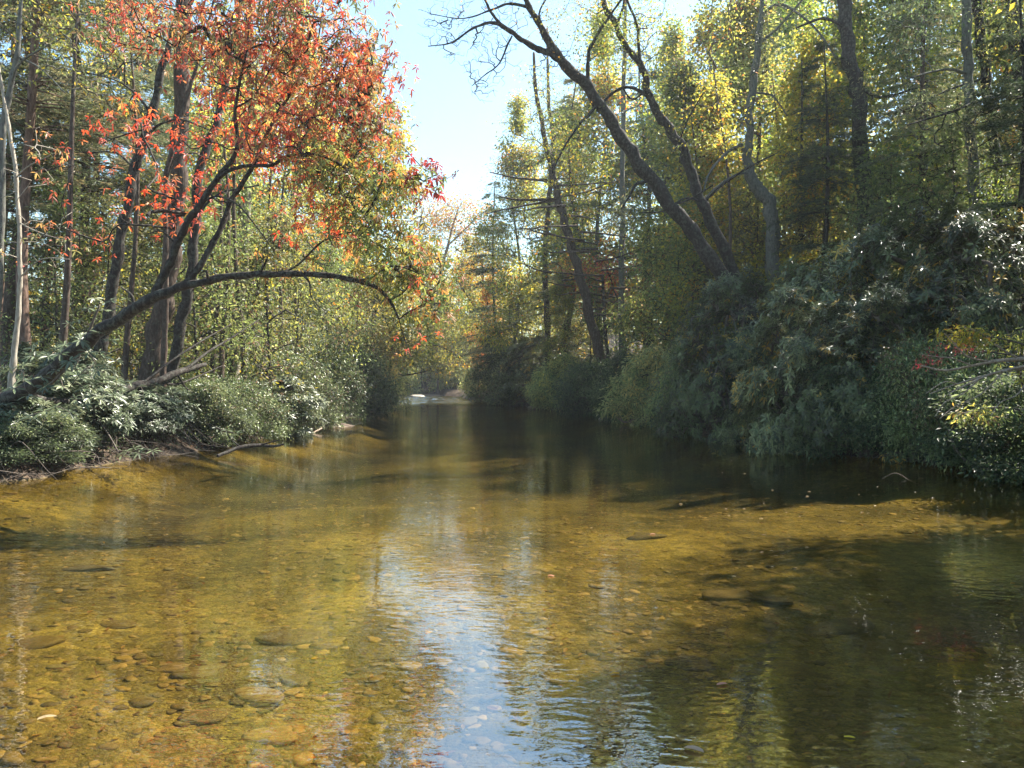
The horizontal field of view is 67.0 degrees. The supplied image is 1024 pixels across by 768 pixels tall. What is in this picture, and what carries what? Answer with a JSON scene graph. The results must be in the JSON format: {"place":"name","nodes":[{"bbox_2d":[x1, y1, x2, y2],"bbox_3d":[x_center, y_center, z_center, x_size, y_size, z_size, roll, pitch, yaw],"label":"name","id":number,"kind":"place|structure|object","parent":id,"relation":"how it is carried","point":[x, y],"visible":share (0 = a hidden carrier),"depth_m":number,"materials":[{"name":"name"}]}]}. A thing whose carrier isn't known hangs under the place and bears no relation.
{"place":"outdoors","nodes":[
{"label":"outdoors","id":0,"kind":"place"},
{"bbox_2d":[0,0,1022,339],"label":"sky","id":1,"kind":"structure","parent":0,"point":[454,131],"materials":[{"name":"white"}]},
{"bbox_2d":[0,334,1023,767],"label":"ground","id":2,"kind":"structure","parent":0,"point":[682,542],"depth_m":8.42,"materials":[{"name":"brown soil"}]},
{"bbox_2d":[0,0,81,409],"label":"bowed sapling","id":3,"kind":"object","parent":2,"relation":"on","point":[11,379],"visible":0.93,"depth_m":18.46,"materials":[{"name":"grey plant"}]},
{"bbox_2d":[0,407,100,467],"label":"dark green bush","id":4,"kind":"object","parent":2,"relation":"on","point":[17,430],"visible":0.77,"depth_m":16.76,"materials":[{"name":"green plant"}]},
{"bbox_2d":[0,0,106,313],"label":"drooping leaf tree","id":5,"kind":"object","parent":2,"relation":"on","point":[16,63],"visible":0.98,"depth_m":19.93,"materials":[{"name":"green plant"}]},
{"bbox_2d":[1,0,119,389],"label":"slender tree","id":6,"kind":"object","parent":2,"relation":"on","point":[63,334],"visible":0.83,"depth_m":22.03,"materials":[{"name":"brown plant"}]},
{"bbox_2d":[0,330,123,415],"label":"rhododendron bush","id":7,"kind":"object","parent":2,"relation":"on","point":[25,349],"visible":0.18,"depth_m":20.67,"materials":[{"name":"green plant"}]},
{"bbox_2d":[1,330,123,400],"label":"shrub","id":8,"kind":"object","parent":2,"relation":"on","point":[51,385],"visible":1,"depth_m":15.90,"materials":[{"name":"green plant"}]},
{"bbox_2d":[0,158,139,389],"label":"understory tree","id":9,"kind":"object","parent":2,"relation":"on","point":[44,264],"visible":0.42,"depth_m":26.78,"materials":[{"name":"green plant"}]},
{"bbox_2d":[16,364,136,451],"bbox_3d":[-11.034,0.657,19.353,3.175,2.352,3.087,0,0,42],"label":"rhododendron bush","id":10,"kind":"object","parent":2,"relation":"on","point":[100,398],"visible":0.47,"depth_m":19.15,"materials":[{"name":"green plant"}]},
{"bbox_2d":[0,0,161,389],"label":"hemlock tree","id":11,"kind":"object","parent":2,"relation":"on","point":[8,310],"visible":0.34,"depth_m":27.94,"materials":[{"name":"green plant"}]},
{"bbox_2d":[0,0,164,378],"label":"pine tree","id":12,"kind":"object","parent":2,"relation":"on","point":[30,101],"visible":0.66,"depth_m":24.18,"materials":[{"name":"green plant"}]},
{"bbox_2d":[0,0,186,344],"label":"hemlock tree","id":13,"kind":"object","parent":2,"relation":"on","point":[50,142],"visible":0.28,"depth_m":29.69,"materials":[{"name":"green plant"}]},
{"bbox_2d":[18,1,186,357],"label":"pine tree","id":14,"kind":"object","parent":2,"relation":"on","point":[142,105],"visible":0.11,"depth_m":38.07,"materials":[{"name":"green plant"}]},
{"bbox_2d":[4,174,201,382],"bbox_3d":[-13.882,-3.004,26.501,5.237,8.319,5.764,0,0,16],"label":"understory tree","id":15,"kind":"object","parent":2,"relation":"on","point":[105,255],"visible":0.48,"depth_m":26.75,"materials":[{"name":"green plant"}]},
{"bbox_2d":[60,0,172,384],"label":"slender tree","id":16,"kind":"object","parent":2,"relation":"on","point":[125,354],"visible":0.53,"depth_m":25.19,"materials":[{"name":"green plant"}]},
{"bbox_2d":[31,0,214,369],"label":"hemlock tree","id":17,"kind":"object","parent":2,"relation":"on","point":[153,62],"visible":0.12,"depth_m":42.01,"materials":[{"name":"plant"}]},
{"bbox_2d":[66,383,183,437],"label":"rhododendron bush","id":18,"kind":"object","parent":2,"relation":"on","point":[148,412],"visible":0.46,"depth_m":20.97,"materials":[{"name":"green plant"}]},
{"bbox_2d":[45,0,219,385],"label":"tall slanting tree","id":19,"kind":"object","parent":2,"relation":"on","point":[112,282],"visible":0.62,"depth_m":21.89,"materials":[{"name":"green plant"}]},
{"bbox_2d":[29,319,259,404],"bbox_3d":[-10.152,-0.805,22.169,0.655,2.904,9.782,0,0,13],"label":"fallen branch","id":20,"kind":"object","parent":2,"relation":"on","point":[148,382],"visible":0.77,"depth_m":22.99,"materials":[{"name":"wood"}]},
{"bbox_2d":[59,152,261,383],"bbox_3d":[-14.159,-4.090,31.692,7.389,10.665,6.714,0,0,-26],"label":"understory tree","id":21,"kind":"object","parent":2,"relation":"on","point":[152,195],"visible":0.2,"depth_m":30.70,"materials":[{"name":"green plant"}]},
{"bbox_2d":[120,379,201,434],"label":"rhododendron bush","id":22,"kind":"object","parent":2,"relation":"on","point":[179,415],"visible":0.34,"depth_m":22.36,"materials":[{"name":"green plant"}]},
{"bbox_2d":[137,0,193,397],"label":"furrowed tree","id":23,"kind":"object","parent":2,"relation":"on","point":[153,332],"visible":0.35,"depth_m":25.28,"materials":[{"name":"brown plant"}]},
{"bbox_2d":[142,372,249,447],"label":"laurel bush","id":24,"kind":"object","parent":2,"relation":"on","point":[204,387],"visible":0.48,"depth_m":23.95,"materials":[{"name":"green plant"}]},
{"bbox_2d":[111,168,282,413],"bbox_3d":[-11.131,-2.835,27.432,6.088,9.137,5.669,0,0,44],"label":"understory tree","id":25,"kind":"object","parent":2,"relation":"on","point":[193,312],"visible":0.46,"depth_m":26.91,"materials":[{"name":"green plant"}]},
{"bbox_2d":[159,0,257,415],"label":"thin pale tree","id":26,"kind":"object","parent":2,"relation":"on","point":[165,251],"visible":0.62,"depth_m":23.93,"materials":[{"name":"brown plant"}]},
{"bbox_2d":[180,381,262,446],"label":"dark green bush","id":27,"kind":"object","parent":2,"relation":"on","point":[246,415],"visible":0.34,"depth_m":24.58,"materials":[{"name":"green plant"}]},
{"bbox_2d":[117,29,330,361],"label":"yellow green tree","id":28,"kind":"object","parent":2,"relation":"on","point":[254,183],"visible":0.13,"depth_m":41.65,"materials":[{"name":"brown plant"}]},
{"bbox_2d":[189,0,258,382],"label":"slender tree","id":29,"kind":"object","parent":2,"relation":"on","point":[221,363],"visible":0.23,"depth_m":28.14,"materials":[{"name":"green plant"}]},
{"bbox_2d":[135,135,317,381],"bbox_3d":[-12.516,-4.550,32.650,7.664,12.354,8.231,0,0,36],"label":"understory tree","id":30,"kind":"object","parent":2,"relation":"on","point":[231,361],"visible":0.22,"depth_m":32.64,"materials":[{"name":"green plant"}]},
{"bbox_2d":[0,0,468,410],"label":"red leaved tree","id":31,"kind":"object","parent":2,"relation":"on","point":[335,93],"visible":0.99,"depth_m":15.09,"materials":[{"name":"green plant"}]},
{"bbox_2d":[198,372,297,443],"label":"laurel bush","id":32,"kind":"object","parent":2,"relation":"on","point":[271,411],"visible":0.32,"depth_m":26.79,"materials":[{"name":"green plant"}]},
{"bbox_2d":[194,0,344,380],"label":"stout pale tree","id":33,"kind":"object","parent":2,"relation":"on","point":[248,196],"visible":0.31,"depth_m":33.86,"materials":[{"name":"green plant"}]},
{"bbox_2d":[186,193,354,411],"bbox_3d":[-9.921,-2.783,30.150,6.118,9.718,6.734,0,0,-32],"label":"understory tree","id":34,"kind":"object","parent":2,"relation":"on","point":[268,362],"visible":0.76,"depth_m":29.82,"materials":[{"name":"green plant"}]},
{"bbox_2d":[166,0,395,389],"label":"dark curving tree","id":35,"kind":"object","parent":2,"relation":"on","point":[183,312],"visible":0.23,"depth_m":24.70,"materials":[{"name":"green plant"}]},
{"bbox_2d":[237,369,329,436],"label":"rhododendron bush","id":36,"kind":"object","parent":2,"relation":"on","point":[316,402],"visible":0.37,"depth_m":29.79,"materials":[{"name":"green plant"}]},
{"bbox_2d":[209,0,377,334],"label":"mottled tree","id":37,"kind":"object","parent":2,"relation":"on","point":[305,216],"visible":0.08,"depth_m":49.60,"materials":[{"name":"green plant"}]},
{"bbox_2d":[247,344,356,428],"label":"laurel bush","id":38,"kind":"object","parent":2,"relation":"on","point":[333,395],"visible":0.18,"depth_m":34.24,"materials":[{"name":"green plant"}]},
{"bbox_2d":[234,219,370,391],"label":"understory tree","id":39,"kind":"object","parent":2,"relation":"on","point":[326,311],"visible":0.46,"depth_m":39.85,"materials":[{"name":"green plant"}]},
{"bbox_2d":[275,321,374,420],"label":"laurel bush","id":40,"kind":"object","parent":2,"relation":"on","point":[350,382],"visible":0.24,"depth_m":41.70,"materials":[{"name":"green plant"}]},
{"bbox_2d":[269,228,385,413],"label":"understory tree","id":41,"kind":"object","parent":2,"relation":"on","point":[329,269],"visible":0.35,"depth_m":46.92,"materials":[{"name":"green plant"}]},
{"bbox_2d":[310,316,412,411],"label":"pale green bush","id":42,"kind":"object","parent":2,"relation":"on","point":[393,369],"visible":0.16,"depth_m":56.42,"materials":[{"name":"green plant"}]},
{"bbox_2d":[334,342,406,415],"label":"dark green bush","id":43,"kind":"object","parent":2,"relation":"on","point":[382,394],"visible":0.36,"depth_m":49.19,"materials":[{"name":"green plant"}]},
{"bbox_2d":[310,46,471,375],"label":"olive tree","id":44,"kind":"object","parent":2,"relation":"on","point":[378,295],"visible":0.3,"depth_m":59.30,"materials":[{"name":"green plant"}]},
{"bbox_2d":[348,287,471,396],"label":"overhanging tree","id":45,"kind":"object","parent":2,"relation":"on","point":[428,336],"visible":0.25,"depth_m":64.63,"materials":[{"name":"green plant"}]},
{"bbox_2d":[392,183,497,386],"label":"sparse orange tree","id":46,"kind":"object","parent":2,"relation":"on","point":[434,219],"visible":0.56,"depth_m":135.04,"materials":[{"name":"brown plant"}]},
{"bbox_2d":[431,220,527,386],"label":"golden tree","id":47,"kind":"object","parent":2,"relation":"on","point":[471,297],"visible":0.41,"depth_m":96.87,"materials":[{"name":"yellow plant"}]},
{"bbox_2d":[457,181,531,394],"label":"hemlock tree","id":48,"kind":"object","parent":2,"relation":"on","point":[482,308],"visible":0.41,"depth_m":81.03,"materials":[{"name":"green plant"}]},
{"bbox_2d":[462,334,543,402],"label":"dark green bush","id":49,"kind":"object","parent":2,"relation":"on","point":[476,376],"visible":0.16,"depth_m":80.93,"materials":[{"name":"green plant"}]},
{"bbox_2d":[5,87,1014,389],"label":"distant woodland","id":50,"kind":"object","parent":2,"relation":"on","point":[359,311],"visible":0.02,"depth_m":63.72,"materials":[{"name":"green plant"}]},
{"bbox_2d":[0,401,1023,482],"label":"exposed roots","id":51,"kind":"object","parent":2,"relation":"on","point":[131,443],"visible":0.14,"depth_m":20.06,"materials":[{"name":"brown plant"}]},
{"bbox_2d":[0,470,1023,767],"bbox_3d":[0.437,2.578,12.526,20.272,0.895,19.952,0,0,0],"label":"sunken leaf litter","id":52,"kind":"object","parent":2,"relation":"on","point":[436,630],"visible":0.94,"depth_m":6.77,"materials":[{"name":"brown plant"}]},
{"bbox_2d":[457,89,581,381],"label":"mottled tree","id":53,"kind":"object","parent":2,"relation":"on","point":[502,286],"visible":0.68,"depth_m":71.28,"materials":[{"name":"green plant"}]},
{"bbox_2d":[495,330,587,406],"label":"rhododendron bush","id":54,"kind":"object","parent":2,"relation":"on","point":[516,368],"visible":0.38,"depth_m":66.77,"materials":[{"name":"green plant"}]},
{"bbox_2d":[532,264,587,379],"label":"yellow green tree","id":55,"kind":"object","parent":2,"relation":"on","point":[557,289],"visible":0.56,"depth_m":59.72,"materials":[{"name":"green plant"}]},
{"bbox_2d":[525,347,595,411],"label":"pale green bush","id":56,"kind":"object","parent":2,"relation":"on","point":[543,391],"visible":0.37,"depth_m":56.86,"materials":[{"name":"green plant"}]},
{"bbox_2d":[506,67,624,354],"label":"hemlock tree","id":57,"kind":"object","parent":2,"relation":"on","point":[551,278],"visible":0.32,"depth_m":65.71,"materials":[{"name":"green plant"}]},
{"bbox_2d":[486,52,660,363],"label":"leaning hemlock","id":58,"kind":"object","parent":2,"relation":"on","point":[588,312],"visible":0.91,"depth_m":50.70,"materials":[{"name":"green plant"}]},
{"bbox_2d":[477,27,677,362],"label":"twin topped conifer","id":59,"kind":"object","parent":2,"relation":"on","point":[546,281],"visible":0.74,"depth_m":65.66,"materials":[{"name":"green plant"}]},
{"bbox_2d":[518,87,640,362],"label":"olive tree","id":60,"kind":"object","parent":2,"relation":"on","point":[584,169],"visible":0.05,"depth_m":79.75,"materials":[{"name":"green plant"}]},
{"bbox_2d":[549,355,614,416],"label":"dark green bush","id":61,"kind":"object","parent":2,"relation":"on","point":[568,398],"visible":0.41,"depth_m":49.09,"materials":[{"name":"green plant"}]},
{"bbox_2d":[418,0,762,365],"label":"leaning oak","id":62,"kind":"object","parent":2,"relation":"on","point":[689,226],"visible":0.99,"depth_m":30.48,"materials":[{"name":"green plant"}]},
{"bbox_2d":[518,4,666,348],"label":"mottled tree","id":63,"kind":"object","parent":2,"relation":"on","point":[612,174],"visible":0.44,"depth_m":61.33,"materials":[{"name":"green plant"}]},
{"bbox_2d":[552,0,685,351],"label":"straight grey tree","id":64,"kind":"object","parent":2,"relation":"on","point":[623,223],"visible":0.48,"depth_m":49.86,"materials":[{"name":"green plant"}]},
{"bbox_2d":[584,345,659,421],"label":"dark green bush","id":65,"kind":"object","parent":2,"relation":"on","point":[598,393],"visible":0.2,"depth_m":42.20,"materials":[{"name":"green plant"}]},
{"bbox_2d":[571,51,683,353],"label":"hemlock tree","id":66,"kind":"object","parent":2,"relation":"on","point":[645,191],"visible":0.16,"depth_m":58.16,"materials":[{"name":"green plant"}]},
{"bbox_2d":[593,338,678,427],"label":"pale green bush","id":67,"kind":"object","parent":2,"relation":"on","point":[629,391],"visible":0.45,"depth_m":37.03,"materials":[{"name":"green plant"}]},
{"bbox_2d":[595,225,681,359],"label":"understory tree","id":68,"kind":"object","parent":2,"relation":"on","point":[634,291],"visible":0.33,"depth_m":45.70,"materials":[{"name":"green plant"}]},
{"bbox_2d":[595,9,732,346],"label":"green tree","id":69,"kind":"object","parent":2,"relation":"on","point":[674,41],"visible":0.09,"depth_m":67.56,"materials":[{"name":"green plant"}]},
{"bbox_2d":[562,0,777,328],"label":"forked oak","id":70,"kind":"object","parent":2,"relation":"on","point":[709,219],"visible":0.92,"depth_m":31.49,"materials":[{"name":"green plant"}]},
{"bbox_2d":[607,38,759,352],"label":"yellow green tree","id":71,"kind":"object","parent":2,"relation":"on","point":[674,86],"visible":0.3,"depth_m":43.72,"materials":[{"name":"green plant"}]},
{"bbox_2d":[621,171,756,375],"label":"understory tree","id":72,"kind":"object","parent":2,"relation":"on","point":[678,269],"visible":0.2,"depth_m":39.42,"materials":[{"name":"green plant"}]},
{"bbox_2d":[643,327,742,430],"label":"laurel bush","id":73,"kind":"object","parent":2,"relation":"on","point":[671,367],"visible":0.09,"depth_m":32.23,"materials":[{"name":"green plant"}]},
{"bbox_2d":[640,0,793,295],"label":"mottled tree","id":74,"kind":"object","parent":2,"relation":"on","point":[702,34],"visible":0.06,"depth_m":59.64,"materials":[{"name":"green plant"}]},
{"bbox_2d":[650,67,795,354],"bbox_3d":[10.332,-7.561,39.529,7.585,17.488,8.732,0,0,-23],"label":"yellow tree","id":75,"kind":"object","parent":2,"relation":"on","point":[710,159],"visible":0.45,"depth_m":39.40,"materials":[{"name":"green plant"}]},
{"bbox_2d":[650,264,796,442],"bbox_3d":[7.930,-0.637,28.404,5.705,7.585,5.268,0,0,16],"label":"rhododendron bush","id":76,"kind":"object","parent":2,"relation":"on","point":[719,294],"visible":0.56,"depth_m":28.01,"materials":[{"name":"green plant"}]},
{"bbox_2d":[639,0,824,380],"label":"yellow green tree","id":77,"kind":"object","parent":2,"relation":"on","point":[747,54],"visible":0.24,"depth_m":45.16,"materials":[{"name":"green plant"}]},
{"bbox_2d":[687,0,785,361],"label":"slender tree","id":78,"kind":"object","parent":2,"relation":"on","point":[724,144],"visible":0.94,"depth_m":36.11,"materials":[{"name":"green plant"}]},
{"bbox_2d":[673,170,820,351],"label":"understory tree","id":79,"kind":"object","parent":2,"relation":"on","point":[747,230],"visible":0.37,"depth_m":37.72,"materials":[{"name":"green plant"}]},
{"bbox_2d":[718,358,815,445],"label":"rhododendron bush","id":80,"kind":"object","parent":2,"relation":"on","point":[730,437],"visible":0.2,"depth_m":25.27,"materials":[{"name":"green plant"}]},
{"bbox_2d":[703,0,835,324],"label":"crooked grey tree","id":81,"kind":"object","parent":2,"relation":"on","point":[762,194],"visible":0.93,"depth_m":35.78,"materials":[{"name":"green plant"}]},
{"bbox_2d":[700,0,880,240],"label":"green tree","id":82,"kind":"object","parent":2,"relation":"on","point":[800,7],"visible":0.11,"depth_m":50.37,"materials":[{"name":"green plant"}]},
{"bbox_2d":[753,148,854,323],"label":"understory tree","id":83,"kind":"object","parent":2,"relation":"on","point":[813,229],"visible":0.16,"depth_m":35.70,"materials":[{"name":"green plant"}]},
{"bbox_2d":[732,282,881,470],"bbox_3d":[9.143,-0.108,23.260,4.899,5.859,4.638,0,0,13],"label":"rhododendron bush","id":84,"kind":"object","parent":2,"relation":"on","point":[758,383],"visible":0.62,"depth_m":22.80,"materials":[{"name":"green plant"}]},
{"bbox_2d":[739,20,905,319],"bbox_3d":[14.750,-8.664,37.543,9.228,18.482,8.016,0,0,34],"label":"yellow tree","id":85,"kind":"object","parent":2,"relation":"on","point":[796,92],"visible":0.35,"depth_m":37.54,"materials":[{"name":"green plant"}]},
{"bbox_2d":[758,40,887,331],"bbox_3d":[13.300,-7.070,33.163,6.356,15.622,7.120,0,0,40],"label":"hemlock tree","id":86,"kind":"object","parent":2,"relation":"on","point":[805,179],"visible":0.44,"depth_m":33.05,"materials":[{"name":"green plant"}]},
{"bbox_2d":[749,231,909,423],"bbox_3d":[10.613,-1.304,26.090,5.964,7.365,5.646,0,0,-16],"label":"rhododendron bush","id":87,"kind":"object","parent":2,"relation":"on","point":[842,254],"visible":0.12,"depth_m":25.44,"materials":[{"name":"green plant"}]},
{"bbox_2d":[736,0,962,269],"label":"thick straight tree","id":88,"kind":"object","parent":2,"relation":"on","point":[854,72],"visible":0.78,"depth_m":32.76,"materials":[{"name":"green plant"}]},
{"bbox_2d":[781,355,932,464],"bbox_3d":[9.589,0.756,21.107,4.157,3.105,4.357,0,0,-7],"label":"dark green bush","id":89,"kind":"object","parent":2,"relation":"on","point":[832,374],"visible":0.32,"depth_m":20.65,"materials":[{"name":"green plant"}]},
{"bbox_2d":[781,278,955,468],"bbox_3d":[9.810,-0.242,21.441,4.828,5.446,4.458,0,0,-6],"label":"rhododendron bush","id":90,"kind":"object","parent":2,"relation":"on","point":[876,305],"visible":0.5,"depth_m":20.75,"materials":[{"name":"green plant"}]},
{"bbox_2d":[810,131,952,309],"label":"understory tree","id":91,"kind":"object","parent":2,"relation":"on","point":[886,181],"visible":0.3,"depth_m":30.83,"materials":[{"name":"green plant"}]},
{"bbox_2d":[779,0,1010,287],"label":"green tree","id":92,"kind":"object","parent":2,"relation":"on","point":[910,144],"visible":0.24,"depth_m":35.59,"materials":[{"name":"green plant"}]},
{"bbox_2d":[815,202,1023,388],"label":"rhododendron bush","id":93,"kind":"object","parent":2,"relation":"on","point":[879,243],"visible":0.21,"depth_m":23.26,"materials":[{"name":"green plant"}]},
{"bbox_2d":[860,0,988,276],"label":"rough grey tree","id":94,"kind":"object","parent":2,"relation":"on","point":[967,71],"visible":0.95,"depth_m":26.86,"materials":[{"name":"green plant"}]},
{"bbox_2d":[836,0,1020,278],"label":"hemlock tree","id":95,"kind":"object","parent":2,"relation":"on","point":[906,162],"visible":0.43,"depth_m":29.87,"materials":[{"name":"green plant"}]},
{"bbox_2d":[863,322,1014,479],"bbox_3d":[10.520,0.489,19.048,3.610,4.067,3.462,0,0,-25],"label":"laurel bush","id":96,"kind":"object","parent":2,"relation":"on","point":[911,391],"visible":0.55,"depth_m":18.81,"materials":[{"name":"green plant"}]},
{"bbox_2d":[864,85,1022,354],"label":"understory tree","id":97,"kind":"object","parent":2,"relation":"on","point":[935,197],"visible":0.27,"depth_m":27.78,"materials":[{"name":"green plant"}]},
{"bbox_2d":[868,0,1023,288],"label":"dark straight tree","id":98,"kind":"object","parent":2,"relation":"on","point":[985,82],"visible":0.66,"depth_m":27.68,"materials":[{"name":"green plant"}]},
{"bbox_2d":[873,193,1023,411],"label":"rhododendron bush","id":99,"kind":"object","parent":2,"relation":"on","point":[993,308],"visible":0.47,"depth_m":20.54,"materials":[{"name":"green plant"}]},
{"bbox_2d":[907,0,1023,221],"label":"corner tree","id":100,"kind":"object","parent":2,"relation":"on","point":[1011,47],"visible":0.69,"depth_m":26.27,"materials":[{"name":"green plant"}]},
{"bbox_2d":[910,365,1023,492],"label":"dark green bush","id":101,"kind":"object","parent":2,"relation":"on","point":[997,392],"visible":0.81,"depth_m":16.35,"materials":[{"name":"green plant"}]},
{"bbox_2d":[915,0,1023,370],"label":"hemlock tree","id":102,"kind":"object","parent":2,"relation":"on","point":[1010,108],"visible":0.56,"depth_m":25.22,"materials":[{"name":"green plant"}]},
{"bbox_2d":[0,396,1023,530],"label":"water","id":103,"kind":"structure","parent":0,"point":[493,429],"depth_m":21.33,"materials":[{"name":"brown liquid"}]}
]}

